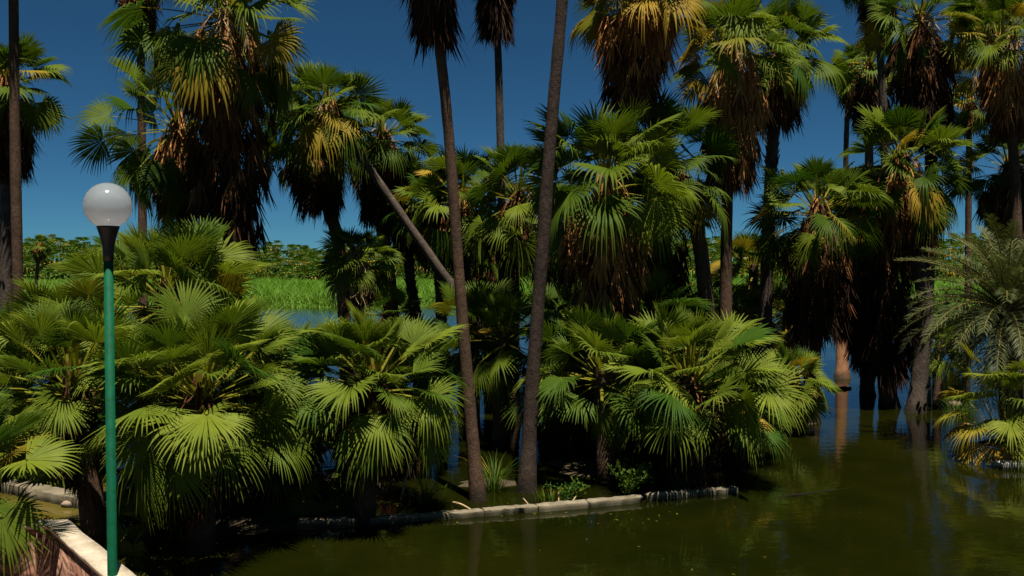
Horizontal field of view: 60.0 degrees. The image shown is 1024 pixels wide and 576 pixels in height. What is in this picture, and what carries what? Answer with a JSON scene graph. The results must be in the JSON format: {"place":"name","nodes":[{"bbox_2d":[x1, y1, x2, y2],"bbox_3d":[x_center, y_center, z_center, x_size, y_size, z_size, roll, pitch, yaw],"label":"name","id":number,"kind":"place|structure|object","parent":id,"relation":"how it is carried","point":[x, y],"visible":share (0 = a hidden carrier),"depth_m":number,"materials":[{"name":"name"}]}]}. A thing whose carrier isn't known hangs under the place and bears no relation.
{"place":"outdoors","nodes":[
{"label":"outdoors","id":0,"kind":"place"},
{"bbox_2d":[400,464,410,499],"bbox_3d":[-1.835,3.330,15.154,0.047,0.602,0.358,1,2,25],"label":"stick","id":1,"kind":"object","parent":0,"point":[407,472],"visible":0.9,"depth_m":15.15,"materials":[{"name":"wood"}]},
{"bbox_2d":[24,265,996,307],"bbox_3d":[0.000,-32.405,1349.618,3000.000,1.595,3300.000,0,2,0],"label":"ground","id":2,"kind":"structure","parent":0,"point":[430,274],"depth_m":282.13,"materials":[{"name":"green plant"}]},
{"bbox_2d":[23,231,991,280],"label":"palm wood","id":3,"kind":"object","parent":2,"relation":"on","point":[306,259],"visible":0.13,"depth_m":187.71,"materials":[{"name":"green plant"}]},
{"bbox_2d":[0,299,1023,575],"bbox_3d":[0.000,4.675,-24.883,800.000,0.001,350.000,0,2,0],"label":"water","id":4,"kind":"structure","parent":0,"point":[910,497],"depth_m":13.72,"materials":[{"name":"green liquid"}]},
{"bbox_2d":[0,304,10,371],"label":"fan palm","id":5,"kind":"object","parent":4,"relation":"on","point":[1,313],"visible":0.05,"depth_m":24.15,"materials":[{"name":"green plant"}]},
{"bbox_2d":[8,0,23,315],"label":"fan palm","id":6,"kind":"object","parent":4,"relation":"on","point":[15,176],"visible":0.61,"depth_m":19.85,"materials":[{"name":"brown plant"}]},
{"bbox_2d":[0,337,63,475],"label":"young fan palm","id":7,"kind":"object","parent":4,"relation":"on","point":[10,351],"visible":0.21,"depth_m":16.26,"materials":[{"name":"green plant"}]},
{"bbox_2d":[0,29,73,319],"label":"fan palm","id":8,"kind":"object","parent":4,"relation":"on","point":[37,118],"visible":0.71,"depth_m":25.80,"materials":[{"name":"green plant"}]},
{"bbox_2d":[23,234,54,287],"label":"fan palm","id":9,"kind":"object","parent":4,"relation":"on","point":[40,252],"visible":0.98,"depth_m":89.69,"materials":[{"name":"green plant"}]},
{"bbox_2d":[1,479,77,508],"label":"kerb","id":10,"kind":"structure","parent":4,"relation":"in","point":[48,494],"depth_m":15.05,"materials":[{"name":"concrete"}]},
{"bbox_2d":[0,389,116,488],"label":"young fan palm","id":11,"kind":"object","parent":4,"relation":"on","point":[46,480],"visible":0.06,"depth_m":15.70,"materials":[{"name":"green plant"}]},
{"bbox_2d":[61,501,72,507],"bbox_3d":[-7.288,3.574,14.625,0.284,0.148,0.174,0,2,-12],"label":"stone","id":12,"kind":"object","parent":4,"relation":"in","point":[66,504],"visible":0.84,"depth_m":14.56,"materials":[{"name":"beige stone"}]},
{"bbox_2d":[0,267,154,420],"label":"young fan palm","id":13,"kind":"object","parent":4,"relation":"on","point":[75,291],"visible":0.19,"depth_m":16.83,"materials":[{"name":"green plant"}]},
{"bbox_2d":[0,295,175,550],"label":"young fan palm","id":14,"kind":"object","parent":4,"relation":"on","point":[70,329],"visible":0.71,"depth_m":12.20,"materials":[{"name":"green plant"}]},
{"bbox_2d":[117,533,144,549],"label":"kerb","id":15,"kind":"structure","parent":4,"relation":"in","point":[131,540],"depth_m":12.64,"materials":[{"name":"concrete"}]},
{"bbox_2d":[102,492,185,556],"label":"young fan palm","id":16,"kind":"object","parent":4,"relation":"on","point":[124,534],"visible":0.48,"depth_m":12.30,"materials":[{"name":"green plant"}]},
{"bbox_2d":[114,0,184,313],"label":"fan palm","id":17,"kind":"object","parent":4,"relation":"on","point":[151,14],"visible":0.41,"depth_m":27.76,"materials":[{"name":"brown plant"}]},
{"bbox_2d":[65,54,239,301],"bbox_3d":[-7.897,-0.817,20.230,3.995,9.058,4.158,-1,2,-23],"label":"fan palm","id":18,"kind":"object","parent":4,"relation":"on","point":[159,174],"visible":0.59,"depth_m":19.80,"materials":[{"name":"green plant"}]},
{"bbox_2d":[71,277,320,555],"bbox_3d":[-4.365,1.888,12.273,3.304,4.110,3.631,0,2,0],"label":"young fan palm","id":19,"kind":"object","parent":4,"relation":"on","point":[200,460],"visible":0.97,"depth_m":11.79,"materials":[{"name":"green plant"}]},
{"bbox_2d":[97,0,319,379],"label":"fan palm","id":20,"kind":"object","parent":4,"relation":"on","point":[222,86],"visible":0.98,"depth_m":17.41,"materials":[{"name":"green plant"}]},
{"bbox_2d":[103,474,388,534],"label":"mud bank","id":21,"kind":"structure","parent":4,"relation":"on","point":[236,523],"depth_m":13.67,"materials":[{"name":"brown soil"}]},
{"bbox_2d":[44,213,270,406],"bbox_3d":[-5.941,1.286,14.924,3.358,5.149,3.596,1,2,38],"label":"young fan palm","id":22,"kind":"object","parent":21,"relation":"on","point":[166,249],"visible":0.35,"depth_m":14.58,"materials":[{"name":"green plant"}]},
{"bbox_2d":[100,400,247,533],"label":"young fan palm","id":23,"kind":"object","parent":21,"relation":"on","point":[128,519],"visible":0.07,"depth_m":13.12,"materials":[{"name":"green plant"}]},
{"bbox_2d":[181,352,333,478],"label":"young fan palm","id":24,"kind":"object","parent":21,"relation":"on","point":[246,373],"depth_m":16.41,"materials":[{"name":"green plant"}]},
{"bbox_2d":[211,311,363,517],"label":"young fan palm","id":25,"kind":"object","parent":21,"relation":"on","point":[244,398],"visible":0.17,"depth_m":13.89,"materials":[{"name":"green plant"}]},
{"bbox_2d":[230,429,379,516],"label":"young fan palm","id":26,"kind":"object","parent":21,"relation":"on","point":[322,494],"visible":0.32,"depth_m":14.02,"materials":[{"name":"green plant"}]},
{"bbox_2d":[264,299,472,525],"bbox_3d":[-2.258,2.015,13.828,3.312,3.784,3.068,-1,2,-32],"label":"young fan palm","id":27,"kind":"object","parent":21,"relation":"on","point":[371,433],"visible":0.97,"depth_m":13.22,"materials":[{"name":"green plant"}]},
{"bbox_2d":[249,91,363,388],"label":"fan palm","id":28,"kind":"object","parent":4,"relation":"on","point":[314,197],"visible":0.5,"depth_m":24.55,"materials":[{"name":"brown plant"}]},
{"bbox_2d":[314,225,403,377],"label":"fan palm","id":29,"kind":"object","parent":4,"relation":"on","point":[357,283],"visible":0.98,"depth_m":22.66,"materials":[{"name":"green plant"}]},
{"bbox_2d":[351,284,425,383],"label":"fan palm","id":30,"kind":"object","parent":4,"relation":"on","point":[398,296],"visible":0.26,"depth_m":26.66,"materials":[{"name":"green plant"}]},
{"bbox_2d":[273,58,515,425],"bbox_3d":[-3.150,-1.050,22.521,6.045,9.489,3.387,0,2,-17],"label":"fan palm","id":31,"kind":"object","parent":4,"relation":"on","point":[332,131],"visible":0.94,"depth_m":21.62,"materials":[{"name":"green plant"}]},
{"bbox_2d":[346,90,444,392],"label":"fan palm","id":32,"kind":"object","parent":4,"relation":"on","point":[390,164],"visible":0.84,"depth_m":26.48,"materials":[{"name":"green plant"}]},
{"bbox_2d":[347,351,461,478],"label":"young fan palm","id":33,"kind":"object","parent":4,"relation":"on","point":[423,383],"visible":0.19,"depth_m":16.80,"materials":[{"name":"green plant"}]},
{"bbox_2d":[364,180,447,388],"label":"fan palm","id":34,"kind":"object","parent":4,"relation":"on","point":[409,269],"visible":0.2,"depth_m":27.82,"materials":[{"name":"grey plant"}]},
{"bbox_2d":[399,474,445,502],"bbox_3d":[-1.495,3.400,14.970,0.816,0.516,0.558,0,2,0],"label":"shrub","id":35,"kind":"object","parent":4,"relation":"on","point":[425,496],"visible":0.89,"depth_m":14.87,"materials":[{"name":"green plant"}]},
{"bbox_2d":[379,158,478,396],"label":"fan palm","id":36,"kind":"object","parent":4,"relation":"on","point":[423,226],"visible":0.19,"depth_m":26.09,"materials":[{"name":"green plant"}]},
{"bbox_2d":[386,0,486,502],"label":"fan palm","id":37,"kind":"object","parent":4,"relation":"on","point":[435,23],"visible":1,"depth_m":14.89,"materials":[{"name":"brown plant"}]},
{"bbox_2d":[402,142,515,406],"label":"fan palm","id":38,"kind":"object","parent":4,"relation":"on","point":[439,232],"visible":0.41,"depth_m":24.35,"materials":[{"name":"green plant"}]},
{"bbox_2d":[297,494,641,526],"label":"kerb","id":39,"kind":"structure","parent":4,"relation":"in","point":[479,512],"depth_m":14.05,"materials":[{"name":"concrete"}]},
{"bbox_2d":[452,501,470,508],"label":"dry stalk","id":40,"kind":"object","parent":39,"relation":"on","point":[458,503],"visible":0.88,"depth_m":14.47,"materials":[{"name":"plant"}]},
{"bbox_2d":[418,277,530,435],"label":"fan palm","id":41,"kind":"object","parent":4,"relation":"on","point":[475,289],"visible":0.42,"depth_m":20.61,"materials":[{"name":"green plant"}]},
{"bbox_2d":[453,451,519,491],"bbox_3d":[-0.301,3.287,15.700,1.593,0.640,1.824,0,2,-15],"label":"grass tuft","id":42,"kind":"object","parent":4,"relation":"on","point":[493,480],"visible":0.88,"depth_m":15.68,"materials":[{"name":"green plant"}]},
{"bbox_2d":[459,478,516,486],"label":"kerb","id":43,"kind":"structure","parent":4,"relation":"on","point":[508,483],"depth_m":16.05,"materials":[{"name":"grey concrete"}]},
{"bbox_2d":[450,252,530,386],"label":"fan palm","id":44,"kind":"object","parent":4,"relation":"on","point":[492,276],"visible":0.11,"depth_m":28.52,"materials":[{"name":"green plant"}]},
{"bbox_2d":[465,0,519,294],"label":"fan palm","id":45,"kind":"object","parent":4,"relation":"on","point":[494,19],"visible":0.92,"depth_m":23.72,"materials":[{"name":"brown plant"}]},
{"bbox_2d":[434,284,573,447],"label":"fan palm","id":46,"kind":"object","parent":4,"relation":"on","point":[500,387],"visible":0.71,"depth_m":19.28,"materials":[{"name":"green plant"}]},
{"bbox_2d":[459,140,591,415],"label":"fan palm","id":47,"kind":"object","parent":4,"relation":"on","point":[511,232],"visible":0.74,"depth_m":22.97,"materials":[{"name":"green plant"}]},
{"bbox_2d":[516,0,567,493],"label":"fan palm","id":48,"kind":"object","parent":4,"relation":"on","point":[527,479],"visible":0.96,"depth_m":15.50,"materials":[{"name":"brown plant"}]},
{"bbox_2d":[505,181,578,394],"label":"fan palm","id":49,"kind":"object","parent":4,"relation":"on","point":[555,274],"visible":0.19,"depth_m":26.50,"materials":[{"name":"green plant"}]},
{"bbox_2d":[531,481,567,502],"bbox_3d":[0.646,3.472,14.899,0.755,0.313,0.769,-1,2,-31],"label":"grass tuft","id":50,"kind":"object","parent":4,"relation":"on","point":[551,498],"visible":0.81,"depth_m":14.90,"materials":[{"name":"green plant"}]},
{"bbox_2d":[523,272,577,317],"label":"shrub","id":51,"kind":"object","parent":4,"relation":"on","point":[559,302],"visible":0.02,"depth_m":44.68,"materials":[{"name":"green plant"}]},
{"bbox_2d":[524,277,591,391],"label":"fan palm","id":52,"kind":"object","parent":4,"relation":"on","point":[566,303],"visible":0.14,"depth_m":24.76,"materials":[{"name":"green plant"}]},
{"bbox_2d":[376,505,746,574],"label":"floating litter","id":53,"kind":"object","parent":4,"relation":"on","point":[564,516],"visible":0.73,"depth_m":13.93,"materials":[{"name":"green plant"}]},
{"bbox_2d":[543,476,590,500],"bbox_3d":[0.926,3.418,14.975,0.549,0.469,0.702,1,2,43],"label":"shrub","id":54,"kind":"object","parent":4,"relation":"on","point":[572,491],"visible":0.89,"depth_m":14.93,"materials":[{"name":"green plant"}]},
{"bbox_2d":[542,456,719,477],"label":"mud bank","id":55,"kind":"structure","parent":4,"relation":"on","point":[578,466],"depth_m":17.34,"materials":[{"name":"brown soil"}]},
{"bbox_2d":[496,339,595,461],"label":"young fan palm","id":56,"kind":"object","parent":55,"relation":"on","point":[570,440],"visible":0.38,"depth_m":18.04,"materials":[{"name":"green plant"}]},
{"bbox_2d":[511,301,687,482],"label":"young fan palm","id":57,"kind":"object","parent":55,"relation":"on","point":[598,329],"visible":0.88,"depth_m":15.99,"materials":[{"name":"green plant"}]},
{"bbox_2d":[511,94,701,458],"bbox_3d":[1.869,-0.045,17.980,3.769,7.648,3.840,0,2,0],"label":"fan palm","id":58,"kind":"object","parent":55,"relation":"on","point":[607,225],"visible":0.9,"depth_m":17.42,"materials":[{"name":"green plant"}]},
{"bbox_2d":[586,316,702,468],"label":"young fan palm","id":59,"kind":"object","parent":55,"relation":"on","point":[631,446],"visible":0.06,"depth_m":16.93,"materials":[{"name":"green plant"}]},
{"bbox_2d":[587,371,711,478],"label":"young fan palm","id":60,"kind":"object","parent":55,"relation":"on","point":[654,474],"visible":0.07,"depth_m":16.79,"materials":[{"name":"green plant"}]},
{"bbox_2d":[699,353,794,465],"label":"young fan palm","id":61,"kind":"object","parent":55,"relation":"on","point":[729,454],"visible":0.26,"depth_m":17.81,"materials":[{"name":"green plant"}]},
{"bbox_2d":[607,457,654,495],"bbox_3d":[2.109,3.283,15.266,0.830,0.722,0.853,-1,2,-34],"label":"shrub","id":62,"kind":"object","parent":4,"relation":"on","point":[628,483],"visible":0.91,"depth_m":15.22,"materials":[{"name":"green plant"}]},
{"bbox_2d":[567,0,718,365],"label":"fan palm","id":63,"kind":"object","parent":4,"relation":"on","point":[629,35],"visible":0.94,"depth_m":19.41,"materials":[{"name":"brown plant"}]},
{"bbox_2d":[576,85,742,404],"bbox_3d":[3.513,-0.531,21.063,3.609,8.471,3.536,-1,2,-40],"label":"fan palm","id":64,"kind":"object","parent":4,"relation":"on","point":[691,124],"visible":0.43,"depth_m":20.34,"materials":[{"name":"green plant"}]},
{"bbox_2d":[628,160,714,325],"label":"fan palm","id":65,"kind":"object","parent":4,"relation":"on","point":[673,263],"visible":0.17,"depth_m":21.46,"materials":[{"name":"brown plant"}]},
{"bbox_2d":[630,264,717,369],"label":"fan palm","id":66,"kind":"object","parent":4,"relation":"on","point":[691,302],"visible":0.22,"depth_m":20.59,"materials":[{"name":"green plant"}]},
{"bbox_2d":[643,486,737,500],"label":"kerb","id":67,"kind":"structure","parent":4,"relation":"in","point":[670,494],"depth_m":15.23,"materials":[{"name":"concrete"}]},
{"bbox_2d":[596,300,815,489],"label":"young fan palm","id":68,"kind":"object","parent":4,"relation":"on","point":[687,444],"visible":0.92,"depth_m":15.52,"materials":[{"name":"green plant"}]},
{"bbox_2d":[683,259,735,319],"bbox_3d":[8.442,0.800,40.107,3.710,4.340,3.972,1,2,30],"label":"shrub","id":69,"kind":"object","parent":4,"relation":"on","point":[694,284],"visible":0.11,"depth_m":39.58,"materials":[{"name":"green plant"}]},
{"bbox_2d":[677,286,757,390],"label":"fan palm","id":70,"kind":"object","parent":4,"relation":"on","point":[734,307],"visible":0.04,"depth_m":26.62,"materials":[{"name":"green plant"}]},
{"bbox_2d":[691,278,778,323],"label":"shrub","id":71,"kind":"object","parent":4,"relation":"on","point":[736,284],"visible":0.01,"depth_m":46.03,"materials":[{"name":"green plant"}]},
{"bbox_2d":[666,0,813,390],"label":"fan palm","id":72,"kind":"object","parent":4,"relation":"on","point":[737,101],"visible":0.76,"depth_m":20.91,"materials":[{"name":"green plant"}]},
{"bbox_2d":[710,227,787,391],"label":"fan palm","id":73,"kind":"object","parent":4,"relation":"on","point":[741,246],"visible":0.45,"depth_m":27.68,"materials":[{"name":"green plant"}]},
{"bbox_2d":[734,299,798,377],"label":"fan palm","id":74,"kind":"object","parent":4,"relation":"on","point":[773,324],"visible":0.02,"depth_m":29.57,"materials":[{"name":"green plant"}]},
{"bbox_2d":[706,0,854,397],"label":"fan palm","id":75,"kind":"object","parent":4,"relation":"on","point":[785,112],"visible":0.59,"depth_m":23.35,"materials":[{"name":"green plant"}]},
{"bbox_2d":[734,279,836,375],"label":"fan palm","id":76,"kind":"object","parent":4,"relation":"on","point":[783,333],"visible":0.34,"depth_m":25.02,"materials":[{"name":"green plant"}]},
{"bbox_2d":[750,341,841,433],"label":"young fan palm","id":77,"kind":"object","parent":4,"relation":"on","point":[805,361],"visible":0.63,"depth_m":20.77,"materials":[{"name":"green plant"}]},
{"bbox_2d":[805,427,814,433],"bbox_3d":[6.983,3.393,21.016,0.339,0.201,0.339,0,2,0],"label":"stone","id":78,"kind":"object","parent":4,"relation":"in","point":[811,431],"visible":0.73,"depth_m":20.87,"materials":[{"name":"black stone"}]},
{"bbox_2d":[777,488,845,497],"bbox_3d":[5.569,3.587,15.631,2.412,0.102,0.083,-1,2,-24],"label":"driftwood","id":79,"kind":"object","parent":4,"relation":"in","point":[793,494],"visible":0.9,"depth_m":15.38,"materials":[{"name":"black wood"}]},
{"bbox_2d":[804,189,850,378],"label":"fan palm","id":80,"kind":"object","parent":4,"relation":"on","point":[841,373],"depth_m":31.20,"materials":[{"name":"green plant"}]},
{"bbox_2d":[831,386,851,389],"bbox_3d":[10.478,3.227,28.328,0.842,0.210,0.208,0,2,-11],"label":"driftwood","id":81,"kind":"object","parent":4,"relation":"on","point":[843,387],"visible":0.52,"depth_m":28.28,"materials":[{"name":"black wood"}]},
{"bbox_2d":[828,42,876,167],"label":"fan palm","id":82,"kind":"object","parent":4,"relation":"on","point":[839,53],"visible":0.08,"depth_m":49.65,"materials":[{"name":"green plant"}]},
{"bbox_2d":[825,193,895,396],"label":"fan palm","id":83,"kind":"object","parent":4,"relation":"on","point":[872,392],"visible":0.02,"depth_m":26.86,"materials":[{"name":"brown plant"}]},
{"bbox_2d":[832,36,902,176],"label":"fan palm","id":84,"kind":"object","parent":4,"relation":"on","point":[864,89],"visible":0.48,"depth_m":37.50,"materials":[{"name":"green plant"}]},
{"bbox_2d":[840,0,899,164],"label":"fan palm","id":85,"kind":"object","parent":4,"relation":"on","point":[862,11],"visible":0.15,"depth_m":31.23,"materials":[{"name":"green plant"}]},
{"bbox_2d":[825,163,938,408],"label":"fan palm","id":86,"kind":"object","parent":4,"relation":"on","point":[874,350],"visible":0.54,"depth_m":24.24,"materials":[{"name":"plant"}]},
{"bbox_2d":[828,104,976,413],"bbox_3d":[10.357,-0.719,24.145,4.088,8.734,3.520,1,2,21],"label":"fan palm","id":87,"kind":"object","parent":4,"relation":"on","point":[927,226],"visible":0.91,"depth_m":23.52,"materials":[{"name":"green plant"}]},
{"bbox_2d":[853,0,986,406],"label":"fan palm","id":88,"kind":"object","parent":4,"relation":"on","point":[918,59],"visible":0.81,"depth_m":24.39,"materials":[{"name":"brown plant"}]},
{"bbox_2d":[905,325,972,408],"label":"fan palm","id":89,"kind":"object","parent":4,"relation":"on","point":[937,385],"visible":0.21,"depth_m":24.43,"materials":[{"name":"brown plant"}]},
{"bbox_2d":[907,281,987,362],"bbox_3d":[17.719,1.386,36.008,3.407,3.388,3.847,0,2,0],"label":"shrub","id":90,"kind":"object","parent":4,"relation":"on","point":[945,304],"visible":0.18,"depth_m":35.61,"materials":[{"name":"green plant"}]},
{"bbox_2d":[946,400,961,406],"bbox_3d":[12.421,3.270,24.900,0.424,0.287,0.411,0,2,0],"label":"stone","id":91,"kind":"object","parent":4,"relation":"in","point":[951,405],"visible":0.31,"depth_m":24.77,"materials":[{"name":"grey stone"}]},
{"bbox_2d":[940,399,981,418],"bbox_3d":[11.851,3.123,23.370,1.766,0.550,1.431,-1,2,-36],"label":"grass tuft","id":92,"kind":"object","parent":4,"relation":"on","point":[957,408],"visible":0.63,"depth_m":23.30,"materials":[{"name":"green plant"}]},
{"bbox_2d":[947,81,991,342],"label":"fan palm","id":93,"kind":"object","parent":4,"relation":"on","point":[971,120],"visible":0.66,"depth_m":44.63,"materials":[{"name":"green plant"}]},
{"bbox_2d":[932,335,1023,470],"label":"young fan palm","id":94,"kind":"object","parent":4,"relation":"on","point":[1005,429],"visible":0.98,"depth_m":17.80,"materials":[{"name":"green plant"}]},
{"bbox_2d":[938,0,1022,168],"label":"fan palm","id":95,"kind":"object","parent":4,"relation":"on","point":[1010,23],"visible":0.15,"depth_m":30.42,"materials":[{"name":"green plant"}]},
{"bbox_2d":[941,129,1023,262],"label":"fan palm","id":96,"kind":"object","parent":4,"relation":"on","point":[994,198],"visible":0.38,"depth_m":25.71,"materials":[{"name":"green plant"}]},
{"bbox_2d":[942,0,1023,399],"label":"fan palm","id":97,"kind":"object","parent":4,"relation":"on","point":[997,84],"visible":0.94,"depth_m":24.09,"materials":[{"name":"brown plant"}]},
{"bbox_2d":[978,439,1022,448],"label":"mud bank","id":98,"kind":"structure","parent":4,"relation":"on","point":[983,442],"depth_m":19.69,"materials":[{"name":"brown soil"}]},
{"bbox_2d":[892,212,1023,443],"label":"date palm","id":99,"kind":"object","parent":98,"relation":"on","point":[1001,321],"visible":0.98,"depth_m":19.22,"materials":[{"name":"green plant"}]},
{"bbox_2d":[995,460,1023,469],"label":"concrete block","id":100,"kind":"structure","parent":4,"relation":"in","point":[1003,465],"depth_m":17.20,"materials":[{"name":"grey concrete"}]},
{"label":"mud bank","id":101,"kind":"structure","parent":4,"relation":"in","visible":0},
{"bbox_2d":[740,153,893,422],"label":"fan palm","id":102,"kind":"object","parent":101,"relation":"on","point":[817,251],"visible":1,"depth_m":22.08,"materials":[{"name":"green plant"}]},
{"bbox_2d":[0,0,1023,264],"label":"sky","id":103,"kind":"structure","parent":0,"point":[367,35],"materials":[{"name":"blue"}]},
{"label":"terrace floor","id":104,"kind":"structure","parent":0,"visible":0},
{"bbox_2d":[0,387,82,575],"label":"young fan palm","id":105,"kind":"object","parent":104,"relation":"on","point":[31,454],"visible":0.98,"depth_m":9.14,"materials":[{"name":"green plant"}]},
{"bbox_2d":[0,519,135,575],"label":"parapet wall","id":106,"kind":"structure","parent":104,"relation":"on","point":[75,551],"depth_m":9.26,"materials":[{"name":"paint"}]},
{"bbox_2d":[82,183,132,575],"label":"street lamp","id":107,"kind":"object","parent":104,"relation":"on","point":[107,208],"visible":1,"depth_m":7.88,"materials":[{"name":"green metal"}]}
]}

